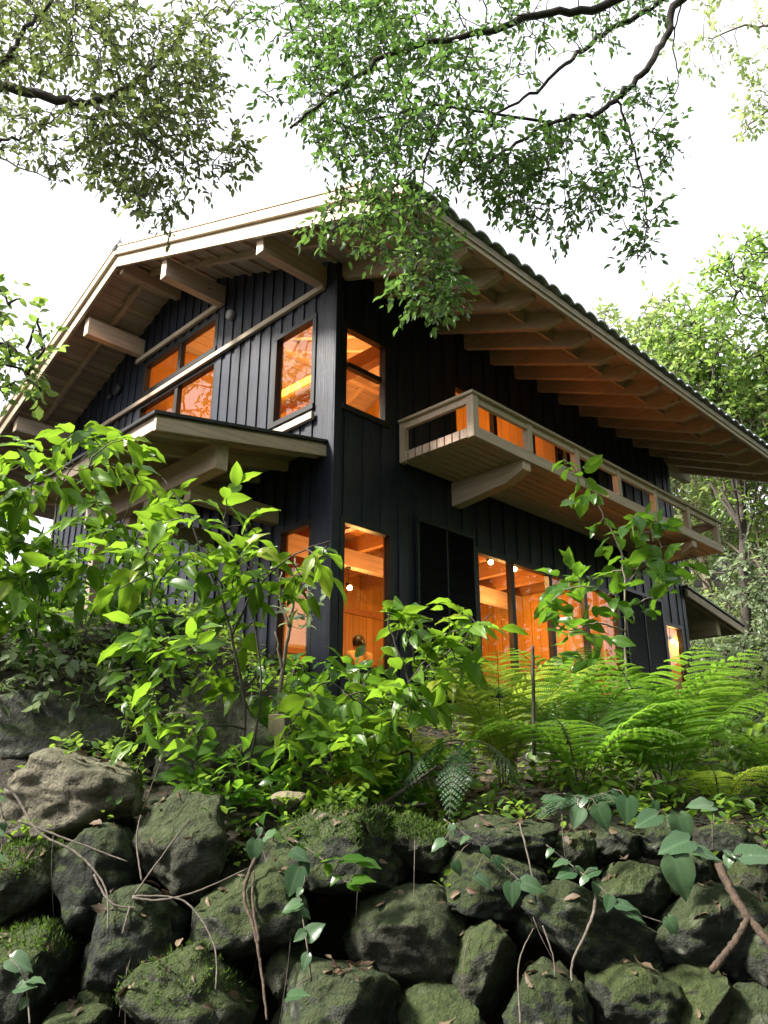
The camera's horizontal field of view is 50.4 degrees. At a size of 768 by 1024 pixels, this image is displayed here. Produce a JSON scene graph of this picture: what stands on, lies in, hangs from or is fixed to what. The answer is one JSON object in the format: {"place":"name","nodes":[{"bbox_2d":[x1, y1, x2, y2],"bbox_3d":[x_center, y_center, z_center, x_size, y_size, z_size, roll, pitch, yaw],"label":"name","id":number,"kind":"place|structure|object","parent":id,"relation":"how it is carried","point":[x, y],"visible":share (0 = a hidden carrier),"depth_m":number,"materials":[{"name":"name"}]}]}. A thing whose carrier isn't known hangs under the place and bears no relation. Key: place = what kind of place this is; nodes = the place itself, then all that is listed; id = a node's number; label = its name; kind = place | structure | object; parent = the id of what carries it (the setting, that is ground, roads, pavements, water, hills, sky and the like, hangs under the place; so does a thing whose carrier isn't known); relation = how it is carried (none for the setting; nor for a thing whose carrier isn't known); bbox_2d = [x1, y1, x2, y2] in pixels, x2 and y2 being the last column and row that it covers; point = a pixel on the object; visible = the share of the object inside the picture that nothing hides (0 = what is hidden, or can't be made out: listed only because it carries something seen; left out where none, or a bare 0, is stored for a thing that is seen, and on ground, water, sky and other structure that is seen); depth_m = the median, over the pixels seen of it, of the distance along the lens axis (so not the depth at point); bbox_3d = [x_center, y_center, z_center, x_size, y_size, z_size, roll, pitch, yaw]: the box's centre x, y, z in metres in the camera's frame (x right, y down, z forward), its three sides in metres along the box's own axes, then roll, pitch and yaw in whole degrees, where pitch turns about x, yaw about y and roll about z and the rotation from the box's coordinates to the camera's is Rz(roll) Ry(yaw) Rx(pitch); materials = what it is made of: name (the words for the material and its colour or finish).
{"place":"outdoors","nodes":[
{"label":"outdoors","id":0,"kind":"place"},
{"bbox_2d":[0,534,767,1023],"bbox_3d":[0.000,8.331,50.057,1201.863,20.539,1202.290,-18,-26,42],"label":"ground","id":1,"kind":"structure","parent":0,"point":[336,914],"depth_m":4.29,"materials":[{"name":"soil"}]},
{"bbox_2d":[0,273,70,419],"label":"edge tree","id":2,"kind":"object","parent":1,"relation":"on","point":[40,386],"visible":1,"depth_m":9.53,"materials":[{"name":"green plant"}]},
{"bbox_2d":[0,915,85,1023],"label":"boulder","id":3,"kind":"object","parent":1,"relation":"on","point":[53,969],"visible":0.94,"depth_m":3.14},
{"bbox_2d":[3,949,44,1023],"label":"creeper","id":4,"kind":"object","parent":3,"relation":"on","point":[18,961],"visible":1,"depth_m":2.94,"materials":[{"name":"green plant"}]},
{"bbox_2d":[0,690,137,758],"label":"rock","id":5,"kind":"object","parent":1,"relation":"on","point":[24,734],"visible":0.57,"depth_m":4.69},
{"bbox_2d":[0,606,137,722],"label":"weed clump","id":6,"kind":"object","parent":1,"relation":"on","point":[58,660],"visible":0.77,"depth_m":4.91,"materials":[{"name":"green plant"}]},
{"bbox_2d":[0,747,143,839],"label":"boulder","id":7,"kind":"object","parent":1,"relation":"on","point":[71,792],"visible":0.85,"depth_m":3.67,"materials":[{"name":"stone"}]},
{"bbox_2d":[42,1001,113,1023],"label":"boulder","id":8,"kind":"object","parent":1,"relation":"on","point":[95,1013],"visible":0.95,"depth_m":3.00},
{"bbox_2d":[77,989,120,1022],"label":"boulder","id":9,"kind":"object","parent":8,"relation":"on","point":[89,996],"visible":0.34,"depth_m":3.11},
{"bbox_2d":[0,421,182,689],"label":"leafy shrub","id":10,"kind":"object","parent":1,"relation":"on","point":[14,513],"visible":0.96,"depth_m":5.05,"materials":[{"name":"green plant"}]},
{"bbox_2d":[0,520,202,691],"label":"leafy shrub","id":11,"kind":"object","parent":1,"relation":"on","point":[150,621],"visible":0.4,"depth_m":5.46,"materials":[{"name":"green plant"}]},
{"bbox_2d":[45,608,191,647],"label":"rock","id":12,"kind":"object","parent":1,"relation":"on","point":[167,628],"visible":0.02,"depth_m":6.45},
{"bbox_2d":[0,0,268,252],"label":"evergreen tree","id":13,"kind":"object","parent":1,"relation":"on","point":[154,113],"visible":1,"depth_m":7.02,"materials":[{"name":"green plant"}]},
{"bbox_2d":[80,884,191,990],"bbox_3d":[-1.004,1.747,3.316,0.431,0.458,0.484,4,-20,-10],"label":"boulder","id":14,"kind":"object","parent":1,"relation":"on","point":[158,928],"visible":0.64,"depth_m":3.16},
{"bbox_2d":[0,777,136,930],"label":"dry twig","id":15,"kind":"object","parent":14,"relation":"on","point":[4,783],"visible":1,"depth_m":3.34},
{"bbox_2d":[52,822,143,936],"bbox_3d":[-1.228,1.580,3.534,0.360,0.451,0.465,-3,-20,9],"label":"boulder","id":16,"kind":"object","parent":14,"relation":"on","point":[77,892],"visible":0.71,"depth_m":3.37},
{"bbox_2d":[121,815,246,989],"bbox_3d":[-0.810,1.508,3.222,0.540,0.582,0.301,-6,-20,17],"label":"dry twig","id":17,"kind":"object","parent":14,"relation":"on","point":[137,897],"visible":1,"depth_m":3.21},
{"bbox_2d":[112,677,214,807],"bbox_3d":[-1.198,1.246,4.426,0.578,0.681,0.718,7,-21,-20],"label":"weed clump","id":18,"kind":"object","parent":1,"relation":"on","point":[126,710],"visible":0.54,"depth_m":4.38,"materials":[{"name":"green plant"}]},
{"bbox_2d":[132,789,226,903],"bbox_3d":[-0.910,1.482,3.647,0.413,0.466,0.548,4,-20,-11],"label":"boulder","id":19,"kind":"object","parent":1,"relation":"on","point":[197,860],"visible":0.9,"depth_m":3.46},
{"bbox_2d":[108,932,262,1023],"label":"boulder","id":20,"kind":"object","parent":1,"relation":"on","point":[177,994],"visible":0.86,"depth_m":2.97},
{"bbox_2d":[72,461,346,807],"bbox_3d":[-0.910,0.598,4.536,1.406,1.972,1.292,1,-19,-3],"label":"tall sapling","id":21,"kind":"object","parent":1,"relation":"on","point":[126,646],"visible":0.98,"depth_m":4.46,"materials":[{"name":"green plant"}]},
{"bbox_2d":[150,678,273,786],"bbox_3d":[-0.937,1.314,4.740,0.708,0.701,0.402,-1,-19,4],"label":"rock","id":22,"kind":"object","parent":1,"relation":"on","point":[226,737],"visible":0.39,"depth_m":4.59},
{"bbox_2d":[153,726,302,826],"bbox_3d":[-0.767,1.351,4.149,0.733,0.530,0.808,2,-19,-5],"label":"weed clump","id":23,"kind":"object","parent":1,"relation":"on","point":[187,774],"visible":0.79,"depth_m":4.06,"materials":[{"name":"green plant"}]},
{"bbox_2d":[187,860,308,968],"bbox_3d":[-0.515,1.680,3.377,0.558,0.444,0.545,-18,-26,42],"label":"boulder","id":24,"kind":"object","parent":1,"relation":"on","point":[224,917],"visible":0.65,"depth_m":3.21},
{"bbox_2d":[242,857,267,1019],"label":"rooty stem","id":25,"kind":"object","parent":24,"relation":"hanging from","point":[253,922],"visible":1,"depth_m":3.13,"materials":[{"name":"brown plant"}]},
{"bbox_2d":[246,823,309,913],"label":"creeper","id":26,"kind":"object","parent":25,"relation":"attached to","point":[295,878],"visible":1,"depth_m":3.29,"materials":[{"name":"green plant"}]},
{"bbox_2d":[270,556,325,713],"bbox_3d":[-0.556,0.900,5.191,0.387,1.444,0.577,3,-19,-8],"label":"bare sapling","id":27,"kind":"object","parent":1,"relation":"on","point":[290,626],"visible":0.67,"depth_m":5.22,"materials":[{"name":"green plant"}]},
{"bbox_2d":[236,645,408,755],"bbox_3d":[-0.547,1.392,5.818,1.647,1.110,1.585,-1,-19,4],"label":"leafy shrub","id":28,"kind":"object","parent":1,"relation":"on","point":[306,682],"visible":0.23,"depth_m":5.80,"materials":[{"name":"green plant"}]},
{"bbox_2d":[270,956,402,1023],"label":"boulder","id":29,"kind":"object","parent":1,"relation":"on","point":[372,995],"visible":0.78,"depth_m":2.97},
{"bbox_2d":[263,943,312,1002],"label":"boulder","id":30,"kind":"object","parent":29,"relation":"on","point":[275,973],"visible":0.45,"depth_m":3.15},
{"bbox_2d":[283,906,325,1000],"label":"creeper","id":31,"kind":"object","parent":29,"relation":"on","point":[311,932],"visible":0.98,"depth_m":3.03,"materials":[{"name":"green plant"}]},
{"bbox_2d":[325,742,405,805],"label":"weed clump","id":32,"kind":"object","parent":1,"relation":"on","point":[382,767],"visible":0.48,"depth_m":4.00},
{"bbox_2d":[0,178,767,751],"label":"wooden house","id":33,"kind":"structure","parent":1,"relation":"on","point":[410,462],"depth_m":12.07,"materials":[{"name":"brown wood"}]},
{"bbox_2d":[137,358,215,419],"bbox_3d":[-3.448,-1.571,13.448,2.456,1.208,0.127,-18,-26,42],"label":"window","id":34,"kind":"structure","parent":33,"relation":"in","point":[176,389],"depth_m":13.50,"materials":[{"name":"black"}]},
{"bbox_2d":[139,313,219,398],"bbox_3d":[-3.455,-2.588,13.811,2.356,0.708,0.127,-18,-26,42],"label":"window","id":35,"kind":"structure","parent":33,"relation":"in","point":[180,346],"depth_m":13.78,"materials":[{"name":"black"}]},
{"bbox_2d":[268,312,317,428],"bbox_3d":[-1.221,-1.919,11.224,0.936,1.458,0.127,-18,-26,42],"label":"window","id":36,"kind":"structure","parent":33,"relation":"in","point":[311,320],"depth_m":11.33,"materials":[{"name":"black"}]},
{"bbox_2d":[273,517,314,675],"bbox_3d":[-1.094,1.045,10.053,0.736,1.888,0.127,-18,-26,42],"label":"window","id":37,"kind":"structure","parent":33,"relation":"in","point":[284,532],"depth_m":10.14,"materials":[{"name":"black"}]},
{"bbox_2d":[337,516,393,675],"bbox_3d":[-0.229,1.038,9.987,0.127,1.858,0.926,-18,-26,42],"label":"window","id":38,"kind":"structure","parent":33,"relation":"in","point":[388,536],"depth_m":10.13,"materials":[{"name":"black"}]},
{"bbox_2d":[342,321,389,428],"bbox_3d":[-0.265,-1.825,10.951,0.127,1.298,0.866,-18,-26,42],"label":"window","id":39,"kind":"structure","parent":33,"relation":"in","point":[383,380],"depth_m":11.02,"materials":[{"name":"black"}]},
{"bbox_2d":[451,380,601,485],"bbox_3d":[2.474,-0.721,13.484,0.127,1.628,4.216,-18,-26,42],"label":"balcony door","id":40,"kind":"structure","parent":33,"relation":"in","point":[456,387],"depth_m":12.92,"materials":[{"name":"orange"}]},
{"bbox_2d":[475,546,625,709],"bbox_3d":[2.693,1.933,12.788,0.127,2.058,4.036,-18,-26,42],"label":"sliding window","id":41,"kind":"structure","parent":33,"relation":"in","point":[510,562],"depth_m":12.34,"materials":[{"name":"black"}]},
{"bbox_2d":[664,621,690,695],"bbox_3d":[5.548,3.005,15.456,0.127,1.798,0.776,-18,-26,42],"label":"window","id":42,"kind":"structure","parent":33,"relation":"in","point":[680,634],"depth_m":15.74,"materials":[{"name":"beige"}]},
{"bbox_2d":[0,592,767,826],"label":"undergrowth","id":43,"kind":"object","parent":1,"relation":"on","point":[748,803],"visible":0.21,"depth_m":4.89,"materials":[{"name":"green plant"}]},
{"bbox_2d":[0,731,767,895],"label":"seedlings","id":44,"kind":"object","parent":1,"relation":"on","point":[108,744],"visible":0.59,"depth_m":3.76,"materials":[{"name":"green plant"}]},
{"bbox_2d":[0,745,767,1023],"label":"leaf litter","id":45,"kind":"object","parent":1,"relation":"on","point":[99,908],"visible":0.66,"depth_m":3.31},
{"bbox_2d":[242,596,529,814],"bbox_3d":[0.047,1.054,4.353,1.604,1.248,1.108,2,-19,-5],"label":"leafy shrub","id":46,"kind":"object","parent":1,"relation":"on","point":[332,735],"visible":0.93,"depth_m":4.16,"materials":[{"name":"green plant"}]},
{"bbox_2d":[357,719,467,786],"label":"fern","id":47,"kind":"object","parent":1,"relation":"on","point":[417,743],"visible":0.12,"depth_m":4.65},
{"bbox_2d":[385,810,450,873],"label":"boulder","id":48,"kind":"object","parent":1,"relation":"on","point":[409,828],"visible":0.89,"depth_m":3.60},
{"bbox_2d":[363,731,481,818],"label":"weed clump","id":49,"kind":"object","parent":1,"relation":"on","point":[401,774],"visible":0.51,"depth_m":4.21,"materials":[{"name":"green plant"}]},
{"bbox_2d":[396,981,485,1023],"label":"boulder","id":50,"kind":"object","parent":1,"relation":"on","point":[426,1002],"visible":0.89,"depth_m":3.05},
{"bbox_2d":[343,882,468,988],"bbox_3d":[0.115,1.770,3.408,0.597,0.400,0.541,-18,-26,42],"label":"boulder","id":51,"kind":"object","parent":50,"relation":"on","point":[410,935],"visible":0.81,"depth_m":3.23,"materials":[{"name":"stone"}]},
{"bbox_2d":[265,803,412,894],"bbox_3d":[-0.158,1.498,3.672,0.568,0.374,0.720,-18,-26,42],"label":"boulder","id":52,"kind":"object","parent":51,"relation":"on","point":[323,837],"visible":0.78,"depth_m":3.47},
{"bbox_2d":[294,840,380,891],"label":"creeper","id":53,"kind":"object","parent":52,"relation":"on","point":[355,880],"visible":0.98,"depth_m":3.26,"materials":[{"name":"green plant"}]},
{"bbox_2d":[341,765,437,808],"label":"fallen branch","id":54,"kind":"object","parent":52,"relation":"on","point":[391,798],"visible":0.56,"depth_m":3.95,"materials":[{"name":"wood"}]},
{"bbox_2d":[450,920,516,1017],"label":"boulder","id":55,"kind":"object","parent":50,"relation":"on","point":[485,972],"visible":0.84,"depth_m":3.11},
{"bbox_2d":[212,0,693,338],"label":"evergreen tree","id":56,"kind":"object","parent":1,"relation":"on","point":[383,17],"visible":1,"depth_m":6.62,"materials":[{"name":"green plant"}]},
{"bbox_2d":[402,739,524,818],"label":"fern","id":57,"kind":"object","parent":1,"relation":"on","point":[453,774],"visible":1,"depth_m":3.95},
{"bbox_2d":[436,850,549,922],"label":"boulder","id":58,"kind":"object","parent":1,"relation":"on","point":[485,903],"visible":0.58,"depth_m":3.37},
{"bbox_2d":[446,815,558,861],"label":"boulder","id":59,"kind":"object","parent":58,"relation":"on","point":[539,835],"visible":0.74,"depth_m":3.51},
{"bbox_2d":[425,650,604,788],"bbox_3d":[0.690,1.248,4.912,1.159,0.795,0.985,8,-21,-23],"label":"fern","id":60,"kind":"object","parent":1,"relation":"on","point":[475,708],"visible":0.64,"depth_m":4.75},
{"bbox_2d":[502,956,595,1023],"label":"boulder","id":61,"kind":"object","parent":1,"relation":"on","point":[550,998],"visible":0.88,"depth_m":2.96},
{"bbox_2d":[482,645,631,733],"bbox_3d":[1.261,1.356,6.116,1.150,0.868,1.162,-1,-19,3],"label":"fern","id":62,"kind":"object","parent":1,"relation":"on","point":[565,666],"visible":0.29,"depth_m":5.92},
{"bbox_2d":[545,830,598,884],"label":"boulder","id":63,"kind":"object","parent":1,"relation":"on","point":[581,851],"visible":0.59,"depth_m":3.56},
{"bbox_2d":[537,793,638,820],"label":"boulder","id":64,"kind":"object","parent":1,"relation":"on","point":[572,802],"visible":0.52,"depth_m":3.75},
{"bbox_2d":[473,674,716,791],"bbox_3d":[1.126,1.201,4.578,1.327,0.717,1.120,1,-19,-4],"label":"fern","id":65,"kind":"object","parent":1,"relation":"on","point":[559,746],"visible":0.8,"depth_m":4.50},
{"bbox_2d":[521,879,671,974],"bbox_3d":[0.818,1.737,3.339,0.527,0.448,0.605,-18,-26,42],"label":"boulder","id":66,"kind":"object","parent":1,"relation":"on","point":[614,934],"visible":0.66,"depth_m":3.21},
{"bbox_2d":[431,819,545,906],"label":"creeper","id":67,"kind":"object","parent":66,"relation":"on","point":[526,883],"visible":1,"depth_m":3.24,"materials":[{"name":"green plant"}]},
{"bbox_2d":[512,913,549,946],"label":"boulder","id":68,"kind":"object","parent":66,"relation":"on","point":[524,926],"visible":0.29,"depth_m":3.34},
{"bbox_2d":[546,844,601,885],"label":"creeper","id":69,"kind":"object","parent":66,"relation":"on","point":[566,872],"visible":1,"depth_m":3.26,"materials":[{"name":"green plant"}]},
{"bbox_2d":[591,877,678,935],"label":"creeper","id":70,"kind":"object","parent":66,"relation":"on","point":[670,923],"visible":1,"depth_m":3.13,"materials":[{"name":"green plant"}]},
{"bbox_2d":[599,860,671,919],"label":"boulder","id":71,"kind":"object","parent":66,"relation":"on","point":[644,889],"visible":0.7,"depth_m":3.37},
{"bbox_2d":[533,740,697,814],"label":"weed clump","id":72,"kind":"object","parent":1,"relation":"on","point":[637,794],"visible":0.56,"depth_m":4.34,"materials":[{"name":"green plant"}]},
{"bbox_2d":[591,823,641,863],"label":"boulder","id":73,"kind":"object","parent":1,"relation":"on","point":[623,843],"visible":0.77,"depth_m":3.60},
{"bbox_2d":[534,455,710,779],"bbox_3d":[1.680,0.688,5.720,1.282,2.335,0.909,0,-19,-1],"label":"slender sapling","id":74,"kind":"object","parent":1,"relation":"on","point":[661,570],"visible":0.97,"depth_m":5.73,"materials":[{"name":"green plant"}]},
{"bbox_2d":[584,961,686,1023],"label":"boulder","id":75,"kind":"object","parent":1,"relation":"on","point":[619,993],"visible":0.88,"depth_m":2.99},
{"bbox_2d":[590,277,716,367],"bbox_3d":[8.700,-1.245,25.821,5.298,12.549,5.166,-18,-26,42],"label":"hillside tree","id":76,"kind":"object","parent":1,"relation":"on","point":[633,330],"visible":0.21,"depth_m":26.21,"materials":[{"name":"green plant"}]},
{"bbox_2d":[541,644,767,799],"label":"fern","id":77,"kind":"object","parent":1,"relation":"on","point":[652,758],"visible":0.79,"depth_m":4.65,"materials":[{"name":"plant"}]},
{"bbox_2d":[634,821,692,859],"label":"boulder","id":78,"kind":"object","parent":1,"relation":"on","point":[652,838],"visible":0.38,"depth_m":3.61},
{"bbox_2d":[670,853,717,895],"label":"boulder","id":79,"kind":"object","parent":1,"relation":"on","point":[705,869],"visible":0.28,"depth_m":3.49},
{"bbox_2d":[661,963,739,1023],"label":"boulder","id":80,"kind":"object","parent":1,"relation":"on","point":[713,999],"visible":0.56,"depth_m":3.01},
{"bbox_2d":[638,222,767,440],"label":"hillside tree","id":81,"kind":"object","parent":1,"relation":"on","point":[731,352],"visible":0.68,"depth_m":22.67,"materials":[{"name":"green plant"}]},
{"bbox_2d":[639,323,767,694],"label":"hillside tree","id":82,"kind":"object","parent":1,"relation":"on","point":[741,525],"visible":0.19,"depth_m":23.00,"materials":[{"name":"green plant"}]},
{"bbox_2d":[639,677,767,757],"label":"fern","id":83,"kind":"object","parent":1,"relation":"on","point":[735,700],"visible":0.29,"depth_m":6.28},
{"bbox_2d":[649,882,767,985],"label":"boulder","id":84,"kind":"object","parent":1,"relation":"on","point":[704,939],"visible":0.7,"depth_m":3.19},
{"bbox_2d":[634,794,723,901],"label":"creeper","id":85,"kind":"object","parent":84,"relation":"on","point":[678,871],"visible":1,"depth_m":3.31,"materials":[{"name":"green plant"}]},
{"bbox_2d":[541,788,638,831],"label":"creeper","id":86,"kind":"object","parent":85,"relation":"attached to","point":[627,810],"visible":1,"depth_m":3.46,"materials":[{"name":"green plant"}]},
{"bbox_2d":[722,844,767,870],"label":"creeper","id":87,"kind":"object","parent":84,"relation":"on","point":[748,854],"visible":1,"depth_m":3.30,"materials":[{"name":"green plant"}]},
{"bbox_2d":[724,847,767,896],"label":"boulder","id":88,"kind":"object","parent":84,"relation":"on","point":[754,877],"visible":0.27,"depth_m":3.40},
{"bbox_2d":[697,823,757,860],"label":"boulder","id":89,"kind":"object","parent":88,"relation":"on","point":[730,837],"visible":0.69,"depth_m":3.54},
{"bbox_2d":[651,765,767,809],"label":"fern","id":90,"kind":"object","parent":1,"relation":"on","point":[706,783],"visible":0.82,"depth_m":4.37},
{"bbox_2d":[669,476,749,597],"bbox_3d":[11.363,-0.074,28.692,5.986,8.882,6.102,-7,-20,18],"label":"hillside tree","id":91,"kind":"object","parent":1,"relation":"on","point":[676,486],"visible":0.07,"depth_m":28.38,"materials":[{"name":"green plant"}]},
{"bbox_2d":[659,0,767,144],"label":"broadleaf tree","id":92,"kind":"object","parent":1,"relation":"on","point":[740,63],"visible":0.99,"depth_m":11.82,"materials":[{"name":"green plant"}]},
{"bbox_2d":[670,476,767,586],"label":"hillside tree","id":93,"kind":"object","parent":1,"relation":"on","point":[731,521],"visible":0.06,"depth_m":31.14,"materials":[{"name":"green plant"}]},
{"bbox_2d":[672,408,767,629],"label":"hillside tree","id":94,"kind":"object","parent":1,"relation":"on","point":[700,496],"visible":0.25,"depth_m":25.98,"materials":[{"name":"green plant"}]},
{"bbox_2d":[682,507,767,642],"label":"hillside tree","id":95,"kind":"object","parent":1,"relation":"on","point":[695,577],"visible":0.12,"depth_m":27.49,"materials":[{"name":"green plant"}]},
{"bbox_2d":[690,621,767,711],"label":"hillside tree","id":96,"kind":"object","parent":1,"relation":"on","point":[744,645],"visible":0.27,"depth_m":21.30,"materials":[{"name":"green plant"}]},
{"bbox_2d":[691,654,767,765],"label":"weed clump","id":97,"kind":"object","parent":1,"relation":"on","point":[760,663],"visible":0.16,"depth_m":6.73,"materials":[{"name":"green plant"}]},
{"bbox_2d":[695,727,767,775],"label":"fern","id":98,"kind":"object","parent":1,"relation":"on","point":[762,762],"visible":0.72,"depth_m":4.97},
{"bbox_2d":[702,532,767,674],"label":"hillside tree","id":99,"kind":"object","parent":1,"relation":"on","point":[757,597],"visible":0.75,"depth_m":21.93,"materials":[{"name":"green plant"}]},
{"bbox_2d":[704,691,767,795],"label":"weed clump","id":100,"kind":"object","parent":1,"relation":"on","point":[754,729],"visible":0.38,"depth_m":5.17,"materials":[{"name":"green plant"}]},
{"bbox_2d":[705,391,767,545],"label":"hillside tree","id":101,"kind":"object","parent":1,"relation":"on","point":[762,491],"visible":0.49,"depth_m":23.07,"materials":[{"name":"green plant"}]},
{"bbox_2d":[708,862,767,974],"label":"root","id":102,"kind":"object","parent":1,"relation":"on","point":[715,966],"visible":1,"depth_m":3.03,"materials":[{"name":"brown plant"}]},
{"bbox_2d":[727,982,767,1023],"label":"boulder","id":103,"kind":"object","parent":1,"relation":"on","point":[752,1008],"visible":0.75,"depth_m":3.01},
{"bbox_2d":[744,925,767,987],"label":"boulder","id":104,"kind":"object","parent":103,"relation":"on","point":[756,965],"visible":0.51,"depth_m":3.14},
{"bbox_2d":[0,613,767,956],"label":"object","id":105,"kind":"object","parent":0,"point":[472,793],"visible":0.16,"depth_m":4.77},
{"bbox_2d":[0,0,767,607],"label":"sky","id":106,"kind":"structure","parent":0,"point":[55,242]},
{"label":"boulder","id":107,"kind":"object","parent":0,"visible":0},
{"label":"boulder","id":108,"kind":"object","parent":107,"relation":"on","visible":0},
{"bbox_2d":[0,834,66,925],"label":"boulder","id":109,"kind":"object","parent":108,"relation":"on","point":[26,887],"visible":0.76,"depth_m":3.38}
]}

